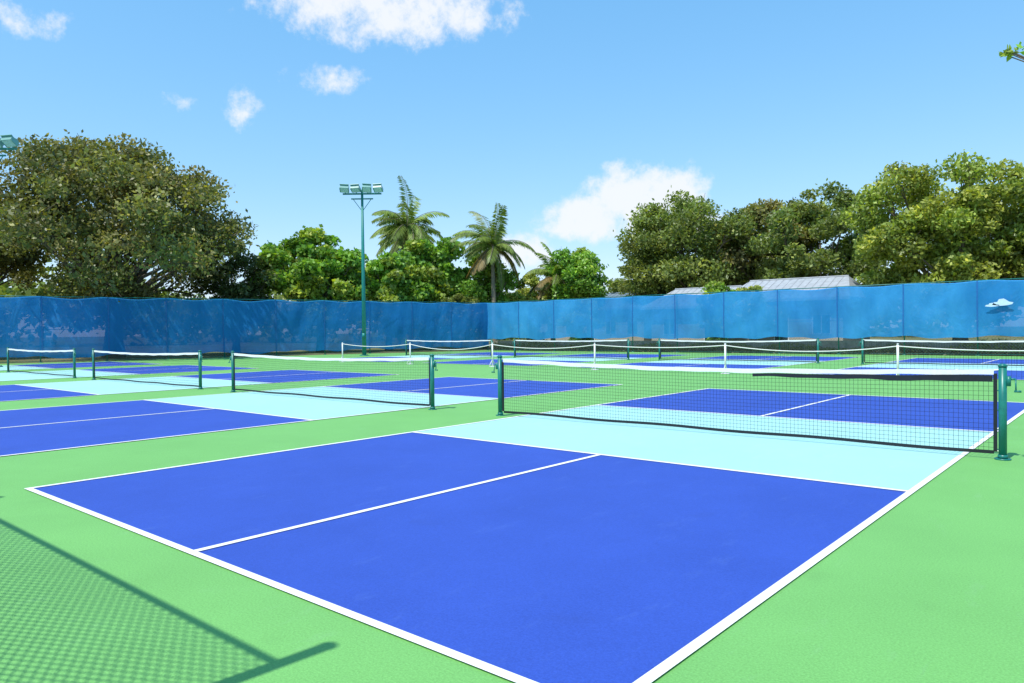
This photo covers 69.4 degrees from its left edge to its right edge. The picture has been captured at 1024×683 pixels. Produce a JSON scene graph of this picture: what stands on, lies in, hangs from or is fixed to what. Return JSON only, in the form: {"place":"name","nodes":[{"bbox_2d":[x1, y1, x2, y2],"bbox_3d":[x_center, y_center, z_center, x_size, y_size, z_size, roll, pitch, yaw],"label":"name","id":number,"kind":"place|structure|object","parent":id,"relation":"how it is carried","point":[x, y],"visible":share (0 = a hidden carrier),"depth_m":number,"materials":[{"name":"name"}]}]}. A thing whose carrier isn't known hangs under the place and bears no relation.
{"place":"outdoors","nodes":[
{"label":"outdoors","id":0,"kind":"place"},
{"bbox_2d":[0,335,1023,363],"bbox_3d":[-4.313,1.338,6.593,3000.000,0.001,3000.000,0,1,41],"label":"ground","id":1,"kind":"structure","parent":0,"point":[279,353],"depth_m":51.70,"materials":[{"name":"green plant"}]},
{"bbox_2d":[0,182,54,284],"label":"broadleaf tree","id":2,"kind":"object","parent":1,"relation":"on","point":[23,264],"visible":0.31,"depth_m":48.29,"materials":[{"name":"green plant"}]},
{"bbox_2d":[0,362,154,370],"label":"pickleball court","id":3,"kind":"object","parent":1,"relation":"on","point":[60,365],"visible":0.92,"depth_m":34.24,"materials":[{"name":"blue paint"}]},
{"bbox_2d":[0,134,18,366],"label":"floodlight pole","id":4,"kind":"object","parent":3,"relation":"on","point":[10,140],"visible":0.99,"depth_m":33.13,"materials":[{"name":"metal"}]},
{"bbox_2d":[0,365,255,380],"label":"pickleball court","id":5,"kind":"object","parent":1,"relation":"on","point":[11,376],"visible":0.9,"depth_m":27.71,"materials":[{"name":"blue paint"}]},
{"bbox_2d":[6,347,75,377],"bbox_3d":[-16.759,0.699,26.160,7.140,0.975,0.150,0,1,41],"label":"pickleball net","id":6,"kind":"object","parent":5,"relation":"on","point":[73,360],"visible":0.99,"depth_m":25.65,"materials":[{"name":"fabric"}]},
{"bbox_2d":[0,129,259,357],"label":"broadleaf tree","id":7,"kind":"object","parent":1,"relation":"on","point":[144,190],"visible":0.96,"depth_m":41.33,"materials":[{"name":"green plant"}]},
{"bbox_2d":[0,370,398,401],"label":"pickleball court","id":8,"kind":"object","parent":1,"relation":"on","point":[13,392],"visible":1,"depth_m":20.65,"materials":[{"name":"blue paint"}]},
{"bbox_2d":[91,348,202,388],"bbox_3d":[-10.374,0.704,20.683,7.140,0.975,0.150,0,1,41],"label":"pickleball net","id":9,"kind":"object","parent":8,"relation":"on","point":[199,358],"visible":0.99,"depth_m":20.38,"materials":[{"name":"fabric"}]},
{"bbox_2d":[187,238,282,353],"bbox_3d":[-19.358,-3.315,51.409,6.674,8.476,6.678,-1,1,-19],"label":"broadleaf tree","id":10,"kind":"object","parent":1,"relation":"on","point":[227,288],"visible":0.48,"depth_m":49.95,"materials":[{"name":"green plant"}]},
{"bbox_2d":[0,295,488,362],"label":"windscreen fence","id":11,"kind":"object","parent":1,"relation":"on","point":[85,326],"visible":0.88,"depth_m":43.46,"materials":[{"name":"blue fabric"}]},
{"bbox_2d":[0,377,622,455],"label":"pickleball court","id":12,"kind":"object","parent":1,"relation":"on","point":[31,430],"visible":0.91,"depth_m":13.16,"materials":[{"name":"blue paint"}]},
{"bbox_2d":[228,351,437,409],"bbox_3d":[-3.989,0.708,15.206,7.140,0.975,0.150,0,1,41],"label":"pickleball net","id":13,"kind":"object","parent":12,"relation":"on","point":[432,364],"visible":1,"depth_m":14.60,"materials":[{"name":"black fabric"}]},
{"bbox_2d":[249,224,379,351],"bbox_3d":[-14.514,-3.860,54.104,9.452,9.384,8.323,-1,1,8],"label":"broadleaf tree","id":14,"kind":"object","parent":1,"relation":"on","point":[326,270],"visible":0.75,"depth_m":52.26,"materials":[{"name":"green plant"}]},
{"bbox_2d":[349,249,433,350],"bbox_3d":[-9.260,-3.185,56.750,6.768,7.843,7.210,0,1,14],"label":"broadleaf tree","id":15,"kind":"object","parent":1,"relation":"on","point":[399,278],"visible":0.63,"depth_m":55.11,"materials":[{"name":"green plant"}]},
{"bbox_2d":[369,176,449,256],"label":"coconut palm","id":16,"kind":"object","parent":1,"relation":"on","point":[405,226],"visible":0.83,"depth_m":61.72,"materials":[{"name":"green plant"}]},
{"bbox_2d":[378,199,440,254],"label":"coconut palm","id":17,"kind":"object","parent":1,"relation":"on","point":[426,232],"visible":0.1,"depth_m":65.29,"materials":[{"name":"green plant"}]},
{"bbox_2d":[394,236,470,348],"bbox_3d":[-6.891,-3.854,60.453,7.270,9.027,8.638,-1,1,-3],"label":"broadleaf tree","id":18,"kind":"object","parent":1,"relation":"on","point":[436,261],"visible":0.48,"depth_m":58.40,"materials":[{"name":"green plant"}]},
{"bbox_2d":[437,293,478,303],"bbox_3d":[-3.897,-1.552,57.248,3.707,4.434,4.605,-1,1,10],"label":"shrub","id":19,"kind":"object","parent":1,"relation":"on","point":[458,297],"visible":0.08,"depth_m":57.01,"materials":[{"name":"green plant"}]},
{"bbox_2d":[361,352,556,361],"bbox_3d":[-3.656,0.823,41.435,6.155,0.005,13.571,0,1,41],"label":"pickleball court","id":20,"kind":"object","parent":1,"relation":"on","point":[495,354],"visible":0.49,"depth_m":41.84,"materials":[{"name":"blue paint"}]},
{"bbox_2d":[404,339,492,356],"bbox_3d":[-3.661,0.342,41.429,7.140,0.975,0.150,0,1,41],"label":"pickleball net","id":21,"kind":"object","parent":20,"relation":"on","point":[461,345],"visible":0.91,"depth_m":41.01,"materials":[{"name":"fabric"}]},
{"bbox_2d":[0,258,931,339],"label":"distant tree line","id":22,"kind":"object","parent":1,"relation":"on","point":[7,290],"visible":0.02,"depth_m":102.23,"materials":[{"name":"green plant"}]},
{"bbox_2d":[443,253,522,347],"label":"broadleaf tree","id":23,"kind":"object","parent":1,"relation":"on","point":[478,286],"visible":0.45,"depth_m":59.34,"materials":[{"name":"green plant"}]},
{"bbox_2d":[448,203,536,348],"bbox_3d":[-2.029,-5.014,58.468,5.894,11.183,6.752,0,1,41],"label":"coconut palm","id":24,"kind":"object","parent":1,"relation":"on","point":[493,242],"visible":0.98,"depth_m":57.69,"materials":[{"name":"green plant"}]},
{"bbox_2d":[0,350,1023,682],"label":"green court surface","id":25,"kind":"object","parent":1,"relation":"on","point":[922,584],"visible":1,"depth_m":3.96,"materials":[{"name":"paint"}]},
{"bbox_2d":[339,183,382,355],"bbox_3d":[-8.882,-4.247,44.006,2.576,10.196,0.777,-1,1,0],"label":"floodlight pole","id":26,"kind":"object","parent":25,"relation":"on","point":[356,188],"visible":0.93,"depth_m":44.01,"materials":[{"name":"green metal"}]},
{"bbox_2d":[339,342,1023,375],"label":"divider barrier net","id":27,"kind":"object","parent":25,"relation":"on","point":[897,346],"visible":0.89,"depth_m":22.36,"materials":[{"name":"black fabric"}]},
{"bbox_2d":[24,388,1023,682],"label":"pickleball court","id":28,"kind":"object","parent":1,"relation":"on","point":[540,550],"visible":0.96,"depth_m":5.48,"materials":[{"name":"blue paint"}]},
{"bbox_2d":[491,355,1021,460],"bbox_3d":[2.396,0.712,9.728,7.140,0.975,0.150,0,1,41],"label":"pickleball net","id":29,"kind":"object","parent":28,"relation":"on","point":[1004,379],"visible":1,"depth_m":8.61,"materials":[{"name":"black fabric"}]},
{"bbox_2d":[504,273,551,339],"bbox_3d":[1.270,-2.599,61.507,4.704,6.293,4.191,-1,1,-18],"label":"shrub","id":30,"kind":"object","parent":1,"relation":"on","point":[531,280],"visible":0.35,"depth_m":61.08,"materials":[{"name":"green plant"}]},
{"bbox_2d":[514,286,548,339],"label":"shrub","id":31,"kind":"object","parent":1,"relation":"on","point":[526,291],"visible":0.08,"depth_m":66.13,"materials":[{"name":"green plant"}]},
{"bbox_2d":[526,242,566,340],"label":"coconut palm","id":32,"kind":"object","parent":1,"relation":"on","point":[546,283],"visible":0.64,"depth_m":61.30,"materials":[{"name":"green plant"}]},
{"bbox_2d":[426,354,674,365],"bbox_3d":[2.729,0.827,35.958,6.155,0.005,13.571,0,1,41],"label":"pickleball court","id":33,"kind":"object","parent":1,"relation":"on","point":[559,359],"visible":0.71,"depth_m":35.13,"materials":[{"name":"blue paint"}]},
{"bbox_2d":[513,338,630,359],"bbox_3d":[2.724,0.346,35.952,7.140,0.975,0.150,0,1,41],"label":"pickleball net","id":34,"kind":"object","parent":33,"relation":"on","point":[546,350],"visible":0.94,"depth_m":35.59,"materials":[{"name":"fabric"}]},
{"bbox_2d":[543,247,610,299],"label":"broadleaf tree","id":35,"kind":"object","parent":1,"relation":"on","point":[581,276],"visible":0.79,"depth_m":60.56,"materials":[{"name":"green plant"}]},
{"bbox_2d":[568,297,590,340],"bbox_3d":[5.148,-1.451,57.542,3.836,4.021,4.053,0,1,41],"label":"shrub","id":36,"kind":"object","parent":1,"relation":"on","point":[579,339],"visible":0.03,"depth_m":57.11,"materials":[{"name":"green plant"}]},
{"bbox_2d":[546,292,653,340],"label":"bungalow","id":37,"kind":"object","parent":1,"relation":"on","point":[615,295],"visible":0.06,"depth_m":70.76,"materials":[{"name":"paint"}]},
{"bbox_2d":[606,249,691,293],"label":"broadleaf tree","id":38,"kind":"object","parent":1,"relation":"on","point":[614,283],"visible":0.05,"depth_m":73.57,"materials":[{"name":"green plant"}]},
{"bbox_2d":[613,185,758,295],"bbox_3d":[16.267,-7.006,67.840,14.546,14.618,14.293,0,1,41],"label":"broadleaf tree","id":39,"kind":"object","parent":1,"relation":"on","point":[657,237],"visible":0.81,"depth_m":64.78,"materials":[{"name":"green plant"}]},
{"bbox_2d":[652,285,741,340],"bbox_3d":[15.387,-1.951,58.123,7.800,4.672,7.225,0,1,41],"label":"bungalow","id":40,"kind":"object","parent":1,"relation":"on","point":[685,290],"visible":0.17,"depth_m":57.94,"materials":[{"name":"paint"}]},
{"bbox_2d":[699,280,735,340],"bbox_3d":[14.474,-1.862,50.477,3.971,4.828,3.400,-1,1,8],"label":"shrub","id":41,"kind":"object","parent":1,"relation":"on","point":[716,286],"visible":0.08,"depth_m":50.60,"materials":[{"name":"green plant"}]},
{"bbox_2d":[586,355,853,368],"bbox_3d":[9.114,0.831,30.481,6.155,0.005,13.571,0,1,41],"label":"pickleball court","id":42,"kind":"object","parent":1,"relation":"on","point":[713,362],"visible":0.73,"depth_m":29.82,"materials":[{"name":"blue paint"}]},
{"bbox_2d":[656,338,819,363],"bbox_3d":[9.109,0.350,30.474,7.140,0.975,0.150,0,1,41],"label":"pickleball net","id":43,"kind":"object","parent":42,"relation":"on","point":[780,341],"visible":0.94,"depth_m":29.95,"materials":[{"name":"fabric"}]},
{"bbox_2d":[736,284,763,340],"bbox_3d":[15.841,-1.631,48.770,3.439,4.383,3.635,-1,1,8],"label":"shrub","id":44,"kind":"object","parent":1,"relation":"on","point":[756,287],"visible":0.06,"depth_m":48.60,"materials":[{"name":"green plant"}]},
{"bbox_2d":[487,278,1023,355],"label":"windscreen fence","id":45,"kind":"object","parent":1,"relation":"on","point":[969,309],"visible":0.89,"depth_m":39.43,"materials":[{"name":"blue fabric"}]},
{"bbox_2d":[494,338,1023,355],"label":"weeds","id":46,"kind":"object","parent":1,"relation":"on","point":[769,346],"visible":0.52,"depth_m":40.48,"materials":[{"name":"green plant"}]},
{"bbox_2d":[496,341,1023,355],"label":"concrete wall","id":47,"kind":"structure","parent":1,"relation":"on","point":[851,344],"depth_m":39.85,"materials":[{"name":"white concrete"}]},
{"bbox_2d":[698,197,835,285],"bbox_3d":[22.578,-6.407,66.027,11.285,13.324,12.359,-1,1,-16],"label":"broadleaf tree","id":48,"kind":"object","parent":1,"relation":"on","point":[764,209],"visible":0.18,"depth_m":64.06,"materials":[{"name":"green plant"}]},
{"bbox_2d":[728,275,869,340],"bbox_3d":[19.928,-2.011,51.590,9.000,4.872,7.225,0,1,41],"label":"bungalow","id":49,"kind":"object","parent":1,"relation":"on","point":[813,282],"visible":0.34,"depth_m":50.05,"materials":[{"name":"paint"}]},
{"bbox_2d":[775,337,787,340],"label":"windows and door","id":50,"kind":"structure","parent":49,"relation":"in","point":[776,338],"depth_m":49.27,"materials":[{"name":"glass"}]},
{"bbox_2d":[743,178,888,284],"bbox_3d":[24.977,-6.351,59.598,12.643,13.336,12.258,0,1,41],"label":"broadleaf tree","id":51,"kind":"object","parent":1,"relation":"on","point":[799,261],"visible":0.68,"depth_m":57.88,"materials":[{"name":"green plant"}]},
{"bbox_2d":[837,148,1023,340],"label":"broadleaf tree","id":52,"kind":"object","parent":1,"relation":"on","point":[936,231],"visible":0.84,"depth_m":44.87,"materials":[{"name":"green plant"}]},
{"bbox_2d":[842,358,1023,379],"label":"pickleball court","id":53,"kind":"object","parent":1,"relation":"on","point":[1017,373],"visible":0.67,"depth_m":25.40,"materials":[{"name":"blue paint"}]},
{"bbox_2d":[858,338,1023,365],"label":"pickleball net","id":54,"kind":"object","parent":53,"relation":"on","point":[862,342],"visible":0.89,"depth_m":25.61,"materials":[{"name":"fabric"}]},
{"bbox_2d":[974,223,1023,279],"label":"broadleaf tree","id":55,"kind":"object","parent":1,"relation":"on","point":[1018,237],"visible":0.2,"depth_m":44.58,"materials":[{"name":"green plant"}]},
{"bbox_2d":[998,41,1023,61],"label":"broadleaf tree","id":56,"kind":"object","parent":1,"relation":"on","point":[1009,53],"visible":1,"depth_m":13.79,"materials":[{"name":"green plant"}]},
{"bbox_2d":[0,0,1023,300],"label":"sky","id":57,"kind":"structure","parent":0,"point":[568,116],"materials":[{"name":"blue"}]}
]}

